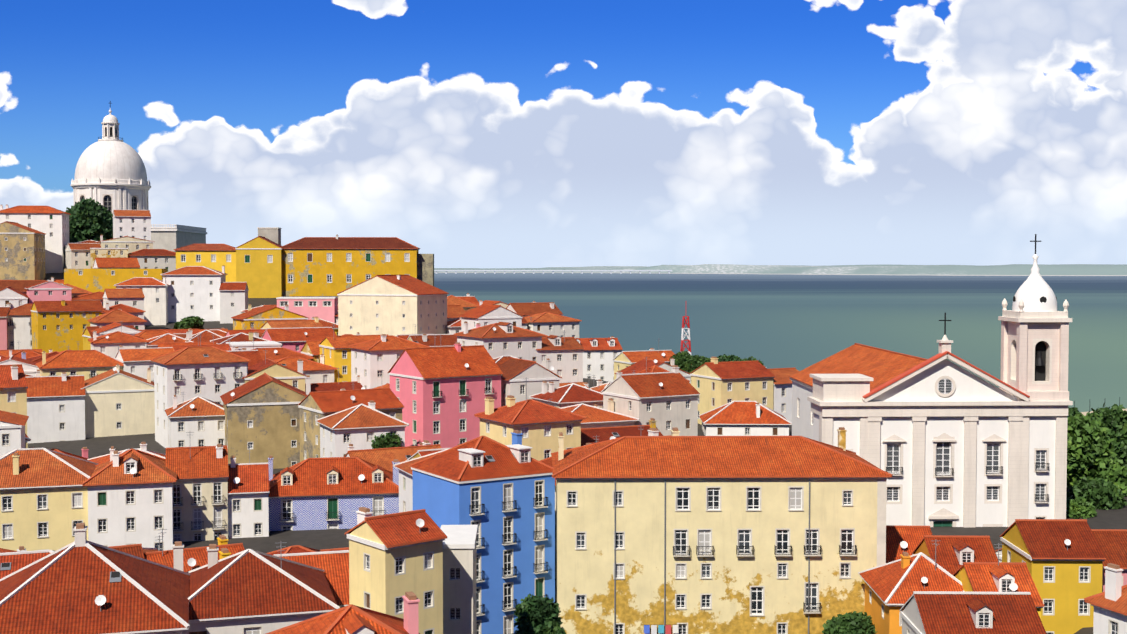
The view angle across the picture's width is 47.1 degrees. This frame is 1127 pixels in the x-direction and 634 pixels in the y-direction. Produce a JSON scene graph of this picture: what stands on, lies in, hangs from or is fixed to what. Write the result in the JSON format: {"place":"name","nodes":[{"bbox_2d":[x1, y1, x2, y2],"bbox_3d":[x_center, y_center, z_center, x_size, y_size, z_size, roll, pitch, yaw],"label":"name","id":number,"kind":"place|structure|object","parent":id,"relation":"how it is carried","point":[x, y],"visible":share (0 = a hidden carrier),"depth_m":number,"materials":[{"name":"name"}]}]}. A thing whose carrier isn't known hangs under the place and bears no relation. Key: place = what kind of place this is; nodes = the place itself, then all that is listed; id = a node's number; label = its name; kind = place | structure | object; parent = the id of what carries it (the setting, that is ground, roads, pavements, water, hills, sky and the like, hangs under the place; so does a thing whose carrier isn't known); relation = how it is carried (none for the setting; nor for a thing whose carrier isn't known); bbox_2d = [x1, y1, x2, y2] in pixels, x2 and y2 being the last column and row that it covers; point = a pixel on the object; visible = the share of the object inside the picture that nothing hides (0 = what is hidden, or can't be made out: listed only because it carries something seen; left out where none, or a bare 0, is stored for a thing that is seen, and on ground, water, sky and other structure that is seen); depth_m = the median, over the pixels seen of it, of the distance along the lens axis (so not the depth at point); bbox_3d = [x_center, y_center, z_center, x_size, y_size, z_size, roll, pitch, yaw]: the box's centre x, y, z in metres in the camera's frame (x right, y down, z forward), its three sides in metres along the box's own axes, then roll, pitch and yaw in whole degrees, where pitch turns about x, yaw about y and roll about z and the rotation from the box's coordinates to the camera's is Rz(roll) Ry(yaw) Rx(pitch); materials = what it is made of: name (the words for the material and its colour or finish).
{"place":"outdoors","nodes":[
{"label":"outdoors","id":0,"kind":"place"},
{"bbox_2d":[0,0,1126,267],"label":"sky","id":1,"kind":"structure","parent":0,"point":[466,133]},
{"bbox_2d":[28,251,1126,633],"bbox_3d":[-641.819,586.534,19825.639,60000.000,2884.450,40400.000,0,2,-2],"label":"terrain","id":2,"kind":"structure","parent":0,"point":[340,539],"depth_m":407.09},
{"bbox_2d":[0,303,10,349],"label":"building","id":3,"kind":"structure","parent":2,"relation":"on","point":[4,311],"depth_m":340.56,"materials":[{"name":"paint"}]},
{"bbox_2d":[0,364,27,447],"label":"house","id":4,"kind":"structure","parent":2,"relation":"on","point":[13,389],"depth_m":188.78,"materials":[{"name":"paint"}]},
{"bbox_2d":[0,410,28,455],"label":"house","id":5,"kind":"structure","parent":2,"relation":"on","point":[12,431],"depth_m":166.39,"materials":[{"name":"white paint"}]},
{"bbox_2d":[0,286,28,308],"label":"house","id":6,"kind":"structure","parent":2,"relation":"on","point":[15,298],"depth_m":352.70,"materials":[{"name":"white paint"}]},
{"bbox_2d":[0,355,38,375],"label":"house","id":7,"kind":"structure","parent":2,"relation":"on","point":[30,368],"depth_m":258.24,"materials":[{"name":"white paint"}]},
{"bbox_2d":[8,303,32,349],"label":"house","id":8,"kind":"structure","parent":2,"relation":"on","point":[19,325],"depth_m":343.23,"materials":[{"name":"paint"}]},
{"bbox_2d":[0,221,45,279],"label":"ochre house","id":9,"kind":"structure","parent":2,"relation":"on","point":[22,252],"depth_m":424.01,"materials":[{"name":"paint"}]},
{"bbox_2d":[0,550,54,578],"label":"house","id":10,"kind":"structure","parent":2,"relation":"on","point":[11,562],"depth_m":107.20,"materials":[{"name":"orange tile"}]},
{"bbox_2d":[0,205,70,272],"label":"white house","id":11,"kind":"structure","parent":2,"relation":"on","point":[52,223],"depth_m":446.55,"materials":[{"name":"paint"}]},
{"bbox_2d":[25,280,71,303],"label":"house","id":12,"kind":"structure","parent":2,"relation":"on","point":[48,290],"depth_m":357.41,"materials":[{"name":"pink paint"}]},
{"bbox_2d":[0,448,97,550],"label":"house","id":13,"kind":"structure","parent":2,"relation":"on","point":[43,498],"depth_m":147.80,"materials":[{"name":"paint"}]},
{"bbox_2d":[26,372,85,442],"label":"house","id":14,"kind":"structure","parent":2,"relation":"on","point":[55,408],"depth_m":229.47,"materials":[{"name":"paint"}]},
{"bbox_2d":[30,300,103,352],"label":"house","id":15,"kind":"structure","parent":2,"relation":"on","point":[59,326],"depth_m":335.59,"materials":[{"name":"yellow paint"}]},
{"bbox_2d":[35,350,123,379],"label":"house","id":16,"kind":"structure","parent":2,"relation":"on","point":[88,364],"depth_m":251.90,"materials":[{"name":"tile"}]},
{"bbox_2d":[65,242,100,268],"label":"house","id":17,"kind":"structure","parent":2,"relation":"on","point":[77,255],"depth_m":437.74,"materials":[{"name":"white paint"}]},
{"bbox_2d":[66,197,112,241],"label":"tree","id":18,"kind":"object","parent":2,"relation":"on","point":[91,220],"visible":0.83,"depth_m":469.80,"materials":[{"name":"green plant"}]},
{"bbox_2d":[0,523,190,633],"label":"roof","id":19,"kind":"structure","parent":2,"relation":"on","point":[81,584],"depth_m":92.64,"materials":[{"name":"tile"}]},
{"bbox_2d":[90,248,127,268],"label":"house","id":20,"kind":"structure","parent":2,"relation":"on","point":[108,253],"depth_m":428.65,"materials":[{"name":"beige paint"}]},
{"bbox_2d":[64,269,166,292],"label":"building","id":21,"kind":"structure","parent":2,"relation":"on","point":[95,280],"depth_m":399.19,"materials":[{"name":"paint"}]},
{"bbox_2d":[93,257,139,268],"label":"roof","id":22,"kind":"structure","parent":2,"relation":"on","point":[116,263],"depth_m":418.69,"materials":[{"name":"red tile"}]},
{"bbox_2d":[88,309,146,329],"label":"house","id":23,"kind":"structure","parent":2,"relation":"on","point":[116,316],"depth_m":331.16,"materials":[{"name":"orange tile"}]},
{"bbox_2d":[81,364,154,437],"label":"building","id":24,"kind":"structure","parent":2,"relation":"on","point":[118,402],"depth_m":234.48,"materials":[{"name":"paint"}]},
{"bbox_2d":[88,321,148,358],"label":"house","id":25,"kind":"structure","parent":2,"relation":"on","point":[108,344],"depth_m":279.08,"materials":[{"name":"orange tile"}]},
{"bbox_2d":[103,288,144,318],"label":"house","id":26,"kind":"structure","parent":2,"relation":"on","point":[133,297],"depth_m":355.54,"materials":[{"name":"orange tile"}]},
{"bbox_2d":[98,235,153,252],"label":"house","id":27,"kind":"structure","parent":2,"relation":"on","point":[132,244],"depth_m":443.91,"materials":[{"name":"beige paint"}]},
{"bbox_2d":[82,446,176,550],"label":"house","id":28,"kind":"structure","parent":2,"relation":"on","point":[130,496],"depth_m":149.56,"materials":[{"name":"paint"}]},
{"bbox_2d":[112,209,150,240],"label":"house","id":29,"kind":"structure","parent":2,"relation":"on","point":[134,223],"depth_m":457.40,"materials":[{"name":"white paint"}]},
{"bbox_2d":[71,177,206,250],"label":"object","id":30,"kind":"object","parent":2,"relation":"on","point":[119,194],"visible":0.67,"depth_m":558.27,"materials":[{"name":"stone"}]},
{"bbox_2d":[75,140,146,180],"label":"dome","id":31,"kind":"structure","parent":30,"relation":"on","point":[106,159],"depth_m":560.33,"materials":[{"name":"white stone"}]},
{"bbox_2d":[98,101,122,141],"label":"lantern","id":32,"kind":"object","parent":31,"relation":"on","point":[110,127],"visible":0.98,"depth_m":568.28,"materials":[{"name":"white stone"}]},
{"bbox_2d":[114,276,169,325],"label":"house","id":33,"kind":"structure","parent":2,"relation":"on","point":[155,291],"depth_m":375.69,"materials":[{"name":"paint"}]},
{"bbox_2d":[115,345,173,381],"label":"house","id":34,"kind":"structure","parent":2,"relation":"on","point":[137,362],"depth_m":256.43,"materials":[{"name":"orange tile"}]},
{"bbox_2d":[128,249,175,271],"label":"house","id":35,"kind":"structure","parent":2,"relation":"on","point":[156,258],"depth_m":436.32,"materials":[{"name":"white paint"}]},
{"bbox_2d":[160,265,226,321],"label":"white block","id":36,"kind":"structure","parent":2,"relation":"on","point":[193,291],"depth_m":380.74,"materials":[{"name":"paint"}]},
{"bbox_2d":[143,528,244,571],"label":"house","id":37,"kind":"structure","parent":2,"relation":"on","point":[195,557],"depth_m":122.87,"materials":[{"name":"orange tile"}]},
{"bbox_2d":[164,392,224,447],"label":"house","id":38,"kind":"structure","parent":2,"relation":"on","point":[202,419],"depth_m":211.23,"materials":[{"name":"paint"}]},
{"bbox_2d":[165,432,228,541],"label":"house","id":39,"kind":"structure","parent":2,"relation":"on","point":[200,499],"depth_m":155.84,"materials":[{"name":"beige paint"}]},
{"bbox_2d":[150,333,250,447],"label":"house","id":40,"kind":"structure","parent":2,"relation":"on","point":[212,373],"depth_m":225.25,"materials":[{"name":"white paint"}]},
{"bbox_2d":[174,244,235,281],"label":"building","id":41,"kind":"structure","parent":2,"relation":"on","point":[215,256],"depth_m":421.45,"materials":[{"name":"yellow paint"}]},
{"bbox_2d":[219,282,248,323],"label":"house","id":42,"kind":"structure","parent":2,"relation":"on","point":[233,299],"depth_m":378.95,"materials":[{"name":"white paint"}]},
{"bbox_2d":[228,443,269,537],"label":"house","id":43,"kind":"structure","parent":2,"relation":"on","point":[248,493],"depth_m":157.92,"materials":[{"name":"paint"}]},
{"bbox_2d":[172,541,339,633],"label":"roof","id":44,"kind":"structure","parent":2,"relation":"on","point":[248,591],"depth_m":100.67,"materials":[{"name":"tile"}]},
{"bbox_2d":[234,236,282,297],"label":"building","id":45,"kind":"structure","parent":2,"relation":"on","point":[259,265],"depth_m":412.99,"materials":[{"name":"yellow paint"}]},
{"bbox_2d":[220,373,310,468],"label":"building","id":46,"kind":"structure","parent":2,"relation":"on","point":[262,415],"depth_m":205.29,"materials":[{"name":"paint"}]},
{"bbox_2d":[231,305,308,329],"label":"house","id":47,"kind":"structure","parent":2,"relation":"on","point":[258,317],"depth_m":319.83,"materials":[{"name":"yellow paint"}]},
{"bbox_2d":[242,350,305,391],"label":"house","id":48,"kind":"structure","parent":2,"relation":"on","point":[285,374],"depth_m":230.52,"materials":[{"name":"paint"}]},
{"bbox_2d":[234,337,313,359],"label":"house","id":49,"kind":"structure","parent":2,"relation":"on","point":[276,353],"depth_m":257.94,"materials":[{"name":"tile"}]},
{"bbox_2d":[260,316,322,328],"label":"house","id":50,"kind":"structure","parent":2,"relation":"on","point":[291,323],"depth_m":313.06,"materials":[{"name":"tile"}]},
{"bbox_2d":[261,327,336,352],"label":"house","id":51,"kind":"structure","parent":2,"relation":"on","point":[294,339],"depth_m":283.51,"materials":[{"name":"orange tile"}]},
{"bbox_2d":[273,354,336,383],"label":"house","id":52,"kind":"structure","parent":2,"relation":"on","point":[320,372],"depth_m":246.43,"materials":[{"name":"orange tile"}]},
{"bbox_2d":[276,297,337,322],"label":"building","id":53,"kind":"structure","parent":2,"relation":"on","point":[325,308],"depth_m":348.83,"materials":[{"name":"paint"}]},
{"bbox_2d":[274,550,348,607],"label":"roof","id":54,"kind":"structure","parent":2,"relation":"on","point":[334,565],"depth_m":113.82,"materials":[{"name":"tile"}]},
{"bbox_2d":[268,455,399,530],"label":"house","id":55,"kind":"structure","parent":2,"relation":"on","point":[322,493],"depth_m":163.35,"materials":[{"name":"tile"}]},
{"bbox_2d":[305,368,364,391],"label":"house","id":56,"kind":"structure","parent":2,"relation":"on","point":[330,386],"depth_m":238.73,"materials":[{"name":"orange tile"}]},
{"bbox_2d":[266,591,419,633],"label":"house","id":57,"kind":"structure","parent":2,"relation":"on","point":[351,619],"depth_m":84.42,"materials":[{"name":"orange tile"}]},
{"bbox_2d":[279,235,419,295],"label":"building","id":58,"kind":"structure","parent":2,"relation":"on","point":[322,266],"depth_m":416.87,"materials":[{"name":"yellow paint"}]},
{"bbox_2d":[298,388,403,461],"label":"house","id":59,"kind":"structure","parent":2,"relation":"on","point":[313,406],"depth_m":200.66,"materials":[{"name":"paint"}]},
{"bbox_2d":[318,324,387,381],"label":"house","id":60,"kind":"structure","parent":2,"relation":"on","point":[335,351],"depth_m":249.03,"materials":[{"name":"yellow paint"}]},
{"bbox_2d":[315,400,408,457],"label":"house","id":61,"kind":"structure","parent":2,"relation":"on","point":[359,426],"depth_m":188.76,"materials":[{"name":"white paint"}]},
{"bbox_2d":[347,334,429,388],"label":"house","id":62,"kind":"structure","parent":2,"relation":"on","point":[371,359],"depth_m":239.37,"materials":[{"name":"white paint"}]},
{"bbox_2d":[344,440,440,471],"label":"house","id":63,"kind":"structure","parent":2,"relation":"on","point":[383,457],"depth_m":178.62,"materials":[{"name":"orange tile"}]},
{"bbox_2d":[337,274,448,335],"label":"building","id":64,"kind":"structure","parent":2,"relation":"on","point":[396,305],"depth_m":318.17,"materials":[{"name":"paint"}]},
{"bbox_2d":[345,507,446,633],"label":"house","id":65,"kind":"structure","parent":2,"relation":"on","point":[394,558],"depth_m":102.92,"materials":[{"name":"paint"}]},
{"bbox_2d":[393,449,447,511],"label":"house","id":66,"kind":"structure","parent":2,"relation":"on","point":[405,487],"depth_m":159.83,"materials":[{"name":"white paint"}]},
{"bbox_2d":[417,254,433,285],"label":"building","id":67,"kind":"structure","parent":2,"relation":"on","point":[425,268],"depth_m":421.60,"materials":[{"name":"paint"}]},
{"bbox_2d":[407,326,456,346],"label":"house","id":68,"kind":"structure","parent":2,"relation":"on","point":[445,340],"depth_m":284.35,"materials":[{"name":"tile"}]},
{"bbox_2d":[388,335,502,447],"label":"pink house","id":69,"kind":"structure","parent":2,"relation":"on","point":[441,394],"depth_m":218.34,"materials":[{"name":"paint"}]},
{"bbox_2d":[440,525,477,633],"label":"building","id":70,"kind":"structure","parent":2,"relation":"on","point":[459,579],"depth_m":108.64,"materials":[{"name":"white paint"}]},
{"bbox_2d":[410,430,554,633],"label":"blue house","id":71,"kind":"structure","parent":2,"relation":"on","point":[501,496],"depth_m":136.31,"materials":[{"name":"paint"}]},
{"bbox_2d":[459,304,522,331],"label":"house","id":72,"kind":"structure","parent":2,"relation":"on","point":[485,314],"depth_m":317.86,"materials":[{"name":"white paint"}]},
{"bbox_2d":[454,322,544,365],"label":"house","id":73,"kind":"structure","parent":2,"relation":"on","point":[499,339],"depth_m":250.30,"materials":[{"name":"white paint"}]},
{"bbox_2d":[498,357,561,406],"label":"house","id":74,"kind":"structure","parent":2,"relation":"on","point":[516,372],"depth_m":224.39,"materials":[{"name":"white paint"}]},
{"bbox_2d":[474,377,586,460],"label":"house","id":75,"kind":"structure","parent":2,"relation":"on","point":[540,426],"depth_m":161.17,"materials":[{"name":"paint"}]},
{"bbox_2d":[506,302,562,316],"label":"house","id":76,"kind":"structure","parent":2,"relation":"on","point":[526,309],"depth_m":353.73,"materials":[{"name":"orange tile"}]},
{"bbox_2d":[513,593,565,633],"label":"tree","id":77,"kind":"object","parent":2,"relation":"on","point":[536,614],"visible":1,"depth_m":126.21,"materials":[{"name":"green plant"}]},
{"bbox_2d":[524,312,581,337],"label":"house","id":78,"kind":"structure","parent":2,"relation":"on","point":[547,323],"depth_m":340.82,"materials":[{"name":"white paint"}]},
{"bbox_2d":[536,330,583,381],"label":"house","id":79,"kind":"structure","parent":2,"relation":"on","point":[564,354],"depth_m":254.65,"materials":[{"name":"white paint"}]},
{"bbox_2d":[529,374,602,408],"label":"house","id":80,"kind":"structure","parent":2,"relation":"on","point":[568,395],"depth_m":217.17,"materials":[{"name":"orange tile"}]},
{"bbox_2d":[553,398,639,427],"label":"house","id":81,"kind":"structure","parent":2,"relation":"on","point":[597,417],"depth_m":190.57,"materials":[{"name":"orange tile"}]},
{"bbox_2d":[575,336,622,381],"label":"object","id":82,"kind":"structure","parent":2,"relation":"on","point":[600,355],"depth_m":317.75,"materials":[{"name":"paint"}]},
{"bbox_2d":[581,418,662,445],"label":"house","id":83,"kind":"structure","parent":2,"relation":"on","point":[602,433],"depth_m":168.40,"materials":[{"name":"tile"}]},
{"bbox_2d":[613,341,674,379],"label":"house","id":84,"kind":"structure","parent":2,"relation":"on","point":[623,360],"depth_m":295.80,"materials":[{"name":"tile"}]},
{"bbox_2d":[601,365,699,435],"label":"house","id":85,"kind":"structure","parent":2,"relation":"on","point":[667,401],"depth_m":195.10,"materials":[{"name":"white paint"}]},
{"bbox_2d":[614,358,690,383],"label":"house","id":86,"kind":"structure","parent":2,"relation":"on","point":[641,365],"depth_m":282.25,"materials":[{"name":"orange tile"}]},
{"bbox_2d":[551,427,892,633],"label":"apartment building","id":87,"kind":"structure","parent":2,"relation":"on","point":[674,533],"depth_m":134.64,"materials":[{"name":"paint"}]},
{"bbox_2d":[689,357,775,424],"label":"house","id":88,"kind":"structure","parent":2,"relation":"on","point":[715,383],"depth_m":244.56,"materials":[{"name":"paint"}]},
{"bbox_2d":[699,401,791,435],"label":"house","id":89,"kind":"structure","parent":2,"relation":"on","point":[744,418],"depth_m":232.24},
{"bbox_2d":[764,366,798,422],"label":"house","id":90,"kind":"structure","parent":2,"relation":"on","point":[782,393],"depth_m":247.58,"materials":[{"name":"white paint"}]},
{"bbox_2d":[822,611,877,633],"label":"tree","id":91,"kind":"object","parent":2,"relation":"on","point":[854,622],"visible":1,"depth_m":124.67,"materials":[{"name":"green plant"}]},
{"bbox_2d":[789,343,927,438],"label":"church nave","id":92,"kind":"structure","parent":2,"relation":"on","point":[879,366],"depth_m":194.61,"materials":[{"name":"tile"}]},
{"bbox_2d":[886,525,931,562],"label":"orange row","id":93,"kind":"object","parent":2,"relation":"on","point":[901,539],"visible":0.1,"depth_m":142.68,"materials":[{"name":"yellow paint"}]},
{"bbox_2d":[858,539,963,633],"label":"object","id":94,"kind":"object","parent":2,"relation":"on","point":[891,587],"visible":0.62,"depth_m":124.97,"materials":[{"name":"orange tile"}]},
{"bbox_2d":[912,535,997,574],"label":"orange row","id":95,"kind":"object","parent":2,"relation":"on","point":[954,553],"visible":0.15,"depth_m":130.66,"materials":[{"name":"tile"}]},
{"bbox_2d":[899,591,1046,633],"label":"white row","id":96,"kind":"object","parent":2,"relation":"on","point":[935,612],"visible":1,"depth_m":110.34,"materials":[{"name":"tile"}]},
{"bbox_2d":[953,543,1043,618],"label":"house","id":97,"kind":"structure","parent":2,"relation":"on","point":[998,576],"depth_m":120.60,"materials":[{"name":"tile"}]},
{"bbox_2d":[1000,519,1105,633],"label":"house","id":98,"kind":"structure","parent":2,"relation":"on","point":[1063,559],"depth_m":125.57,"materials":[{"name":"paint"}]},
{"bbox_2d":[1066,498,1096,518],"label":"bush","id":99,"kind":"object","parent":2,"relation":"on","point":[1075,509],"visible":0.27,"depth_m":170.90,"materials":[{"name":"green plant"}]},
{"bbox_2d":[1066,413,1126,496],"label":"tree","id":100,"kind":"object","parent":2,"relation":"on","point":[1086,457],"visible":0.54,"depth_m":187.78,"materials":[{"name":"green plant"}]},
{"bbox_2d":[1066,476,1126,509],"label":"tree","id":101,"kind":"object","parent":2,"relation":"on","point":[1100,493],"visible":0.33,"depth_m":177.36,"materials":[{"name":"green plant"}]},
{"bbox_2d":[1084,563,1126,633],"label":"house","id":102,"kind":"structure","parent":2,"relation":"on","point":[1109,604],"depth_m":102.22,"materials":[{"name":"white paint"}]},
{"bbox_2d":[1086,403,1126,466],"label":"tree","id":103,"kind":"object","parent":2,"relation":"on","point":[1117,414],"visible":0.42,"depth_m":208.17,"materials":[{"name":"green plant"}]},
{"bbox_2d":[1091,529,1126,591],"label":"house","id":104,"kind":"structure","parent":2,"relation":"on","point":[1112,543],"depth_m":129.72,"materials":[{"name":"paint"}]},
{"bbox_2d":[434,273,1126,411],"bbox_3d":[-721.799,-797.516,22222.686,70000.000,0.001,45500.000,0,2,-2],"label":"river water","id":105,"kind":"structure","parent":0,"point":[797,322],"depth_m":1737.86,"materials":[{"name":"teal liquid"}]},
{"bbox_2d":[807,298,1072,527],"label":"church","id":106,"kind":"structure","parent":0,"point":[942,439],"depth_m":163.75,"materials":[{"name":"white paint"}]},
{"bbox_2d":[1012,254,1056,311],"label":"dome","id":107,"kind":"structure","parent":106,"relation":"on","point":[1033,289],"depth_m":164.56,"materials":[{"name":"white paint"}]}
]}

